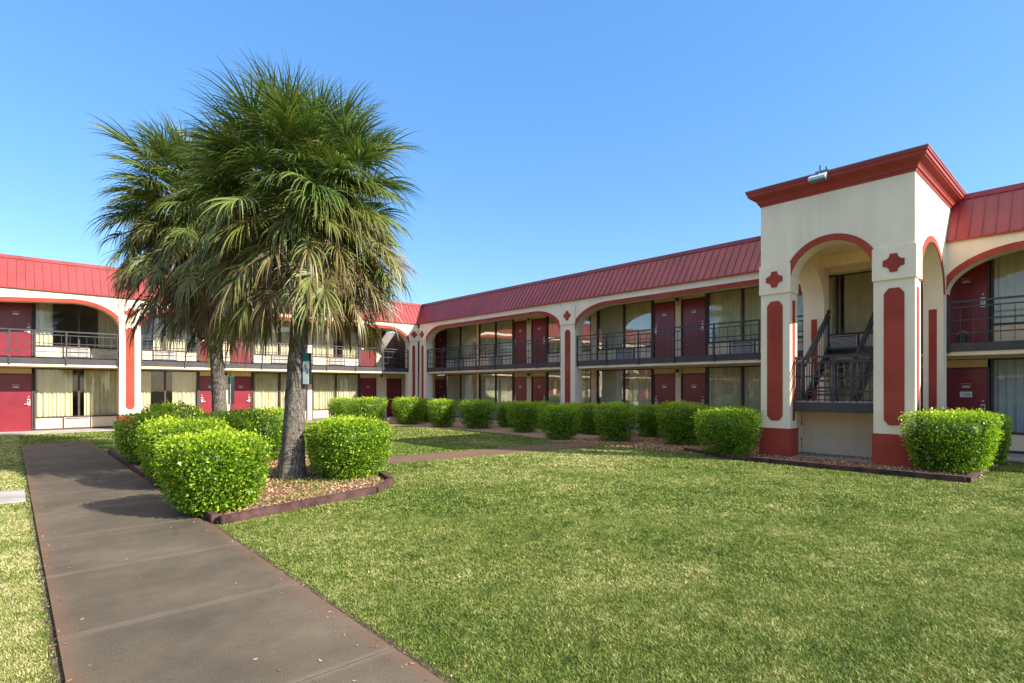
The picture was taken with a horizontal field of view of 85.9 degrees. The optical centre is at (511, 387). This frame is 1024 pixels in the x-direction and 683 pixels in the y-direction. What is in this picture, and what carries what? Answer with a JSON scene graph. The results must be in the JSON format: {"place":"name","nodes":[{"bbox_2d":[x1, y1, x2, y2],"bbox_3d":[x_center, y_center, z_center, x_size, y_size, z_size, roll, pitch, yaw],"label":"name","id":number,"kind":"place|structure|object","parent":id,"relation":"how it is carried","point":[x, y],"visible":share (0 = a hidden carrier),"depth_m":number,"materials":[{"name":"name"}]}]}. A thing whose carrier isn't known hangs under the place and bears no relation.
{"place":"outdoors","nodes":[
{"label":"outdoors","id":0,"kind":"place"},
{"bbox_2d":[0,416,398,435],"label":"walkway","id":1,"kind":"structure","parent":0,"point":[59,431],"depth_m":19.82,"materials":[{"name":"concrete"}]},
{"bbox_2d":[21,441,444,682],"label":"path","id":2,"kind":"structure","parent":0,"point":[187,569],"depth_m":4.08,"materials":[{"name":"brown concrete"}]},
{"bbox_2d":[24,484,465,681],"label":"fallen leaves","id":3,"kind":"object","parent":2,"relation":"on","point":[235,583],"visible":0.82,"depth_m":3.75,"materials":[{"name":"brown plant"}]},
{"bbox_2d":[0,422,1023,682],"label":"lawn","id":4,"kind":"structure","parent":0,"point":[550,625],"depth_m":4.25,"materials":[{"name":"green plant"}]},
{"bbox_2d":[0,489,25,503],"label":"concrete pad","id":5,"kind":"object","parent":4,"relation":"on","point":[12,496],"visible":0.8,"depth_m":7.99,"materials":[{"name":"white concrete"}]},
{"bbox_2d":[108,450,219,523],"bbox_3d":[-6.606,1.560,9.899,0.100,0.134,9.232,0,0,-42],"label":"timber edging","id":6,"kind":"object","parent":4,"relation":"on","point":[211,517],"visible":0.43,"depth_m":9.88,"materials":[{"name":"brown wood"}]},
{"bbox_2d":[20,443,456,682],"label":"soil edge","id":7,"kind":"object","parent":4,"relation":"on","point":[428,667],"visible":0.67,"depth_m":3.86,"materials":[{"name":"brown soil"}]},
{"bbox_2d":[124,456,381,523],"bbox_3d":[-5.414,1.595,10.966,3.180,0.050,9.300,0,0,-42],"label":"mulch bed","id":8,"kind":"object","parent":4,"relation":"on","point":[262,503],"visible":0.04,"depth_m":8.49,"materials":[{"name":"brown wood"}]},
{"bbox_2d":[112,409,191,463],"bbox_3d":[-7.399,1.015,11.417,1.749,1.183,1.472,0,0,36],"label":"hedge bush","id":9,"kind":"object","parent":8,"relation":"on","point":[125,444],"visible":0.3,"depth_m":11.02,"materials":[{"name":"green plant"}]},
{"bbox_2d":[141,400,208,421],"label":"hedge bush","id":10,"kind":"object","parent":8,"relation":"on","point":[174,406],"visible":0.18,"depth_m":13.37,"materials":[{"name":"green plant"}]},
{"bbox_2d":[131,411,235,482],"bbox_3d":[-5.318,0.998,8.975,1.630,1.218,1.380,0,0,42],"label":"hedge bush","id":11,"kind":"object","parent":8,"relation":"on","point":[175,424],"visible":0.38,"depth_m":8.65,"materials":[{"name":"green plant"}]},
{"bbox_2d":[79,103,290,414],"bbox_3d":[-7.211,-2.450,13.108,4.946,8.161,5.095,0,0,-42],"label":"palm tree","id":12,"kind":"object","parent":8,"relation":"on","point":[169,254],"visible":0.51,"depth_m":11.88,"materials":[{"name":"green plant"}]},
{"bbox_2d":[228,377,233,403],"bbox_3d":[-6.742,0.066,13.204,0.118,0.668,0.106,0,0,35],"label":"sign box","id":13,"kind":"object","parent":12,"relation":"attached to","point":[230,390],"visible":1,"depth_m":13.16,"materials":[{"name":"white plastic"}]},
{"bbox_2d":[150,425,273,517],"bbox_3d":[-3.820,1.044,7.060,1.268,1.126,1.242,0,0,30],"label":"hedge bush","id":14,"kind":"object","parent":8,"relation":"on","point":[216,471],"visible":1,"depth_m":6.76,"materials":[{"name":"green plant"}]},
{"bbox_2d":[191,407,254,445],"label":"hedge bush","id":15,"kind":"object","parent":8,"relation":"on","point":[228,415],"visible":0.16,"depth_m":11.12,"materials":[{"name":"green plant"}]},
{"bbox_2d":[225,405,307,460],"bbox_3d":[-5.414,0.987,12.007,1.638,1.240,1.742,0,0,19],"label":"hedge bush","id":16,"kind":"object","parent":8,"relation":"on","point":[270,426],"visible":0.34,"depth_m":11.58,"materials":[{"name":"green plant"}]},
{"bbox_2d":[160,48,428,480],"bbox_3d":[-3.478,-1.952,9.505,4.410,7.163,4.396,0,0,-42],"label":"palm tree","id":17,"kind":"object","parent":8,"relation":"on","point":[319,146],"visible":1,"depth_m":8.74,"materials":[{"name":"green plant"}]},
{"bbox_2d":[303,353,311,383],"bbox_3d":[-3.519,-0.329,9.456,0.118,0.538,0.106,0,0,11],"label":"sign box","id":18,"kind":"object","parent":17,"relation":"attached to","point":[307,368],"visible":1,"depth_m":9.41,"materials":[{"name":"white plastic"}]},
{"bbox_2d":[301,413,395,480],"bbox_3d":[-2.886,1.030,9.709,1.479,1.153,1.442,0,0,36],"label":"hedge bush","id":19,"kind":"object","parent":8,"relation":"on","point":[346,447],"visible":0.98,"depth_m":9.36,"materials":[{"name":"green plant"}]},
{"bbox_2d":[218,465,393,524],"bbox_3d":[-2.664,1.560,8.688,1.382,0.134,4.614,0,0,3],"label":"timber edging","id":20,"kind":"object","parent":4,"relation":"on","point":[387,482],"visible":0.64,"depth_m":7.32,"materials":[{"name":"brown wood"}]},
{"bbox_2d":[0,0,1023,332],"label":"sky","id":21,"kind":"structure","parent":0,"point":[558,138],"materials":[{"name":"blue"}]},
{"bbox_2d":[373,436,673,463],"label":"side path","id":22,"kind":"structure","parent":0,"point":[435,456],"depth_m":13.44,"materials":[{"name":"brown concrete"}]},
{"bbox_2d":[452,417,1023,461],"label":"walkway","id":23,"kind":"structure","parent":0,"point":[1015,457],"depth_m":12.90,"materials":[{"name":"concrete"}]},
{"bbox_2d":[957,331,967,342],"bbox_3d":[10.634,-1.193,12.975,0.205,0.302,0.210,0,0,-42],"label":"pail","id":24,"kind":"object","parent":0,"point":[964,338],"visible":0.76,"depth_m":12.90,"materials":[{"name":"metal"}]},
{"label":"ground","id":25,"kind":"structure","parent":0,"visible":0},
{"bbox_2d":[0,254,421,431],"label":"motel wing","id":26,"kind":"structure","parent":25,"relation":"on","point":[66,362],"depth_m":21.63,"materials":[{"name":"white paint"}]},
{"bbox_2d":[0,373,32,431],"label":"door","id":27,"kind":"structure","parent":26,"relation":"in","point":[16,391],"depth_m":19.77,"materials":[{"name":"red paint"}]},
{"bbox_2d":[0,302,32,357],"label":"door","id":28,"kind":"structure","parent":26,"relation":"in","point":[16,315],"depth_m":19.77,"materials":[{"name":"red paint"}]},
{"bbox_2d":[34,368,117,430],"bbox_3d":[-16.530,0.428,21.009,2.610,2.275,0.184,0,0,-42],"label":"window","id":29,"kind":"structure","parent":26,"relation":"in","point":[53,388],"depth_m":20.86,"materials":[{"name":"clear glass"}]},
{"bbox_2d":[34,303,117,357],"bbox_3d":[-16.530,-2.167,21.009,2.610,2.205,0.184,0,0,-42],"label":"window","id":30,"kind":"structure","parent":26,"relation":"in","point":[43,312],"depth_m":20.51,"materials":[{"name":"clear glass"}]},
{"bbox_2d":[141,370,197,413],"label":"window","id":31,"kind":"structure","parent":26,"relation":"in","point":[183,382],"depth_m":23.26,"materials":[{"name":"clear glass"}]},
{"bbox_2d":[143,314,197,361],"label":"window","id":32,"kind":"structure","parent":26,"relation":"in","point":[182,345],"depth_m":22.84,"materials":[{"name":"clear glass"}]},
{"bbox_2d":[198,320,209,362],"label":"door","id":33,"kind":"structure","parent":26,"relation":"in","point":[201,359],"depth_m":23.80,"materials":[{"name":"red paint"}]},
{"bbox_2d":[198,376,211,415],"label":"door","id":34,"kind":"structure","parent":26,"relation":"in","point":[204,382],"depth_m":23.87,"materials":[{"name":"red paint"}]},
{"bbox_2d":[230,326,250,363],"bbox_3d":[-12.260,-2.097,24.861,0.950,2.085,0.100,0,0,-42],"label":"door","id":35,"kind":"structure","parent":26,"relation":"in","point":[242,361],"depth_m":24.84,"materials":[{"name":"red paint"}]},
{"bbox_2d":[230,376,251,418],"bbox_3d":[-12.240,0.533,24.838,0.950,2.085,0.160,0,0,-42],"label":"door","id":36,"kind":"structure","parent":26,"relation":"in","point":[242,384],"depth_m":24.90,"materials":[{"name":"red paint"}]},
{"bbox_2d":[252,372,307,419],"bbox_3d":[-10.981,0.428,26.070,2.530,2.275,0.183,0,0,-42],"label":"window","id":37,"kind":"structure","parent":26,"relation":"in","point":[264,384],"depth_m":25.75,"materials":[{"name":"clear glass"}]},
{"bbox_2d":[252,321,307,363],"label":"window","id":38,"kind":"structure","parent":26,"relation":"in","point":[283,350],"depth_m":25.99,"materials":[{"name":"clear glass"}]},
{"bbox_2d":[312,373,359,419],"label":"window","id":39,"kind":"structure","parent":26,"relation":"in","point":[325,387],"depth_m":27.81,"materials":[{"name":"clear glass"}]},
{"bbox_2d":[312,324,359,366],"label":"window","id":40,"kind":"structure","parent":26,"relation":"in","point":[315,350],"depth_m":27.82,"materials":[{"name":"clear glass"}]},
{"bbox_2d":[360,378,375,402],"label":"door","id":41,"kind":"structure","parent":26,"relation":"in","point":[367,385],"depth_m":29.06,"materials":[{"name":"red paint"}]},
{"bbox_2d":[360,328,375,366],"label":"door","id":42,"kind":"structure","parent":26,"relation":"in","point":[366,353],"depth_m":29.02,"materials":[{"name":"red paint"}]},
{"bbox_2d":[387,378,401,416],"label":"door","id":43,"kind":"structure","parent":26,"relation":"in","point":[394,385],"depth_m":30.06,"materials":[{"name":"red paint"}]},
{"bbox_2d":[383,418,971,475],"bbox_3d":[0.879,1.611,18.884,5.550,0.050,23.280,0,0,-42],"label":"gravel bed","id":44,"kind":"object","parent":25,"relation":"on","point":[496,428],"visible":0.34,"depth_m":19.49,"materials":[{"name":"brown reddish-brown gravel"}]},
{"bbox_2d":[326,396,356,417],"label":"hedge bush","id":45,"kind":"object","parent":44,"relation":"on","point":[339,408],"visible":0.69,"depth_m":25.48,"materials":[{"name":"green plant"}]},
{"bbox_2d":[349,396,387,420],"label":"hedge bush","id":46,"kind":"object","parent":44,"relation":"on","point":[374,406],"visible":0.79,"depth_m":23.86,"materials":[{"name":"green plant"}]},
{"bbox_2d":[390,396,426,423],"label":"hedge bush","id":47,"kind":"object","parent":44,"relation":"on","point":[408,410],"visible":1,"depth_m":23.88,"materials":[{"name":"green plant"}]},
{"bbox_2d":[419,398,431,421],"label":"hedge bush","id":48,"kind":"object","parent":44,"relation":"on","point":[425,419],"visible":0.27,"depth_m":25.37,"materials":[{"name":"green plant"}]},
{"bbox_2d":[427,398,457,426],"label":"hedge bush","id":49,"kind":"object","parent":44,"relation":"on","point":[441,414],"visible":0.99,"depth_m":22.10,"materials":[{"name":"green plant"}]},
{"bbox_2d":[456,398,497,428],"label":"hedge bush","id":50,"kind":"object","parent":44,"relation":"on","point":[476,413],"visible":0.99,"depth_m":21.43,"materials":[{"name":"green plant"}]},
{"bbox_2d":[494,400,518,426],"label":"hedge bush","id":51,"kind":"object","parent":44,"relation":"on","point":[502,412],"visible":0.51,"depth_m":22.13,"materials":[{"name":"green plant"}]},
{"bbox_2d":[504,400,541,431],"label":"hedge bush","id":52,"kind":"object","parent":44,"relation":"on","point":[524,417],"visible":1,"depth_m":19.57,"materials":[{"name":"green plant"}]},
{"bbox_2d":[532,401,560,428],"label":"hedge bush","id":53,"kind":"object","parent":44,"relation":"on","point":[543,403],"visible":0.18,"depth_m":21.11,"materials":[{"name":"green plant"}]},
{"bbox_2d":[116,434,997,514],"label":"bark chips","id":54,"kind":"object","parent":44,"relation":"on","point":[631,440],"visible":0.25,"depth_m":10.87,"materials":[{"name":"brown wood"}]},
{"bbox_2d":[537,402,582,438],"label":"hedge bush","id":55,"kind":"object","parent":44,"relation":"on","point":[558,421],"visible":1,"depth_m":16.84,"materials":[{"name":"green plant"}]},
{"bbox_2d":[561,401,586,432],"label":"hedge bush","id":56,"kind":"object","parent":44,"relation":"on","point":[573,403],"visible":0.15,"depth_m":19.44,"materials":[{"name":"green plant"}]},
{"bbox_2d":[575,402,608,433],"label":"hedge bush","id":57,"kind":"object","parent":44,"relation":"on","point":[588,422],"visible":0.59,"depth_m":18.61,"materials":[{"name":"green plant"}]},
{"bbox_2d":[592,401,638,440],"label":"hedge bush","id":58,"kind":"object","parent":44,"relation":"on","point":[614,422],"visible":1,"depth_m":16.24,"materials":[{"name":"green plant"}]},
{"bbox_2d":[632,403,666,436],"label":"hedge bush","id":59,"kind":"object","parent":44,"relation":"on","point":[646,422],"visible":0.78,"depth_m":17.52,"materials":[{"name":"green plant"}]},
{"bbox_2d":[654,399,708,444],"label":"hedge bush","id":60,"kind":"object","parent":44,"relation":"on","point":[678,420],"visible":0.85,"depth_m":15.22,"materials":[{"name":"green plant"}]},
{"bbox_2d":[686,404,717,439],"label":"hedge bush","id":61,"kind":"object","parent":44,"relation":"on","point":[706,406],"visible":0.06,"depth_m":16.61,"materials":[{"name":"green plant"}]},
{"bbox_2d":[690,406,765,455],"bbox_3d":[5.070,1.008,12.910,1.412,1.197,1.400,0,0,-39],"label":"hedge bush","id":62,"kind":"object","parent":44,"relation":"on","point":[729,433],"visible":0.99,"depth_m":12.61,"materials":[{"name":"green plant"}]},
{"bbox_2d":[716,404,759,441],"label":"hedge bush","id":63,"kind":"object","parent":44,"relation":"on","point":[742,407],"visible":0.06,"depth_m":15.64,"materials":[{"name":"green plant"}]},
{"bbox_2d":[683,448,986,482],"bbox_3d":[6.384,1.560,11.874,1.737,0.135,5.682,0,0,-42],"label":"timber edging","id":64,"kind":"object","parent":44,"relation":"on","point":[970,477],"visible":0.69,"depth_m":10.47,"materials":[{"name":"brown wood"}]},
{"bbox_2d":[897,406,1006,473],"bbox_3d":[8.377,0.982,10.493,1.606,1.251,1.552,0,0,-42],"label":"hedge bush","id":65,"kind":"object","parent":44,"relation":"on","point":[948,441],"visible":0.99,"depth_m":10.16,"materials":[{"name":"green plant"}]},
{"bbox_2d":[965,412,1014,464],"bbox_3d":[9.886,1.045,11.414,0.818,1.120,0.833,0,0,45],"label":"hedge bush","id":66,"kind":"object","parent":44,"relation":"on","point":[1001,457],"visible":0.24,"depth_m":11.16,"materials":[{"name":"green plant"}]},
{"bbox_2d":[417,182,1023,453],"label":"motel wing","id":67,"kind":"structure","parent":25,"relation":"on","point":[632,332],"depth_m":18.85,"materials":[{"name":"beige paint"}]},
{"bbox_2d":[435,378,444,399],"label":"door","id":68,"kind":"structure","parent":67,"relation":"in","point":[439,383],"depth_m":30.73,"materials":[{"name":"red paint"}]},
{"bbox_2d":[435,331,444,367],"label":"door","id":69,"kind":"structure","parent":67,"relation":"in","point":[440,336],"depth_m":30.73,"materials":[{"name":"red paint"}]},
{"bbox_2d":[445,374,475,407],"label":"window","id":70,"kind":"structure","parent":67,"relation":"in","point":[459,387],"depth_m":29.30,"materials":[{"name":"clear glass"}]},
{"bbox_2d":[445,325,475,366],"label":"window","id":71,"kind":"structure","parent":67,"relation":"in","point":[463,335],"depth_m":29.31,"materials":[{"name":"clear glass"}]},
{"bbox_2d":[479,373,513,409],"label":"window","id":72,"kind":"structure","parent":67,"relation":"in","point":[497,387],"depth_m":27.17,"materials":[{"name":"clear glass"}]},
{"bbox_2d":[479,319,513,365],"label":"window","id":73,"kind":"structure","parent":67,"relation":"in","point":[500,331],"depth_m":27.16,"materials":[{"name":"clear glass"}]},
{"bbox_2d":[513,377,526,405],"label":"door","id":74,"kind":"structure","parent":67,"relation":"in","point":[519,383],"depth_m":25.85,"materials":[{"name":"red paint"}]},
{"bbox_2d":[513,320,526,363],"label":"door","id":75,"kind":"structure","parent":67,"relation":"in","point":[519,327],"depth_m":25.85,"materials":[{"name":"red paint"}]},
{"bbox_2d":[531,376,545,401],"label":"door","id":76,"kind":"structure","parent":67,"relation":"in","point":[538,384],"depth_m":24.97,"materials":[{"name":"red paint"}]},
{"bbox_2d":[531,318,545,362],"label":"door","id":77,"kind":"structure","parent":67,"relation":"in","point":[538,326],"depth_m":24.97,"materials":[{"name":"red paint"}]},
{"bbox_2d":[546,371,590,408],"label":"window","id":78,"kind":"structure","parent":67,"relation":"in","point":[553,379],"depth_m":24.19,"materials":[{"name":"clear glass"}]},
{"bbox_2d":[546,315,590,361],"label":"window","id":79,"kind":"structure","parent":67,"relation":"in","point":[552,328],"depth_m":24.29,"materials":[{"name":"clear glass"}]},
{"bbox_2d":[597,369,653,413],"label":"window","id":80,"kind":"structure","parent":67,"relation":"in","point":[640,380],"depth_m":21.44,"materials":[{"name":"clear glass"}]},
{"bbox_2d":[597,300,653,359],"bbox_3d":[4.406,-2.167,21.526,0.184,2.205,2.630,0,0,-42],"label":"window","id":81,"kind":"structure","parent":67,"relation":"in","point":[632,316],"depth_m":21.44,"materials":[{"name":"clear glass"}]},
{"bbox_2d":[653,374,674,428],"bbox_3d":[5.577,0.533,20.151,0.160,2.085,0.940,0,0,-42],"label":"door","id":82,"kind":"structure","parent":67,"relation":"in","point":[663,384],"depth_m":20.19,"materials":[{"name":"red paint"}]},
{"bbox_2d":[653,301,674,356],"bbox_3d":[5.577,-2.098,20.151,0.160,2.085,0.940,0,0,-42],"label":"door","id":83,"kind":"structure","parent":67,"relation":"in","point":[663,312],"depth_m":20.19,"materials":[{"name":"red paint"}]},
{"bbox_2d":[681,373,705,405],"bbox_3d":[6.387,0.533,19.300,0.110,2.085,0.950,0,0,-42],"label":"door","id":84,"kind":"structure","parent":67,"relation":"in","point":[693,385],"depth_m":19.30,"materials":[{"name":"red paint"}]},
{"bbox_2d":[681,297,705,355],"bbox_3d":[6.369,-2.098,19.283,0.160,2.085,0.950,0,0,-42],"label":"door","id":85,"kind":"structure","parent":67,"relation":"in","point":[693,310],"depth_m":19.31,"materials":[{"name":"red paint"}]},
{"bbox_2d":[706,365,760,420],"bbox_3d":[7.604,0.428,18.021,0.184,2.275,2.540,0,0,-42],"label":"window","id":86,"kind":"structure","parent":67,"relation":"in","point":[728,385],"depth_m":18.32,"materials":[{"name":"clear glass"}]},
{"bbox_2d":[706,286,760,354],"bbox_3d":[7.604,-2.167,18.021,0.184,2.205,2.540,0,0,-42],"label":"window","id":87,"kind":"structure","parent":67,"relation":"in","point":[742,304],"depth_m":18.32,"materials":[{"name":"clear glass"}]},
{"bbox_2d":[797,270,872,337],"bbox_3d":[9.528,-2.167,15.911,0.184,2.205,2.570,0,0,-42],"label":"window","id":88,"kind":"structure","parent":67,"relation":"in","point":[858,286],"depth_m":15.75,"materials":[{"name":"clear glass"}]},
{"bbox_2d":[798,362,872,424],"bbox_3d":[9.528,0.428,15.911,0.184,2.275,2.570,0,0,-42],"label":"window","id":89,"kind":"structure","parent":67,"relation":"in","point":[847,370],"depth_m":15.80,"materials":[{"name":"clear glass"}]},
{"bbox_2d":[921,368,922,424],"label":"door","id":90,"kind":"structure","parent":67,"relation":"in","point":[921,368],"depth_m":14.46,"materials":[{"name":"red paint"}]},
{"bbox_2d":[921,282,922,344],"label":"door","id":91,"kind":"structure","parent":67,"relation":"in","point":[921,282],"depth_m":14.47,"materials":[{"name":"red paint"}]},
{"bbox_2d":[946,367,989,422],"bbox_3d":[11.379,0.533,13.790,0.160,2.085,0.920,0,0,-42],"label":"door","id":92,"kind":"structure","parent":67,"relation":"in","point":[966,387],"depth_m":13.76,"materials":[{"name":"red paint"}]},
{"bbox_2d":[946,260,989,343],"bbox_3d":[11.379,-2.098,13.790,0.160,2.085,0.920,0,0,-42],"label":"door","id":93,"kind":"structure","parent":67,"relation":"in","point":[975,283],"depth_m":13.72,"materials":[{"name":"red paint"}]},
{"bbox_2d":[991,358,1023,434],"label":"window","id":94,"kind":"structure","parent":67,"relation":"in","point":[1007,374],"depth_m":13.25,"materials":[{"name":"clear glass"}]},
{"bbox_2d":[991,250,1023,340],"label":"window","id":95,"kind":"structure","parent":67,"relation":"in","point":[1007,271],"depth_m":13.27,"materials":[{"name":"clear glass"}]},
{"bbox_2d":[745,143,966,467],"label":"stair tower","id":96,"kind":"structure","parent":25,"relation":"on","point":[887,216],"depth_m":12.08,"materials":[{"name":"beige paint"}]},
{"bbox_2d":[808,165,828,183],"bbox_3d":[6.600,-4.633,11.860,0.214,0.375,0.350,0,0,-42],"label":"floodlight","id":97,"kind":"object","parent":96,"relation":"attached to","point":[819,177],"visible":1,"depth_m":11.82,"materials":[{"name":"metal"}]},
{"bbox_2d":[796,449,927,462],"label":"tower floor","id":98,"kind":"structure","parent":25,"relation":"on","point":[845,457],"depth_m":12.40,"materials":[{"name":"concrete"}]},
{"bbox_2d":[794,310,922,456],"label":"staircase","id":99,"kind":"structure","parent":98,"relation":"on","point":[837,427],"depth_m":12.79,"materials":[{"name":"concrete"}]}
]}

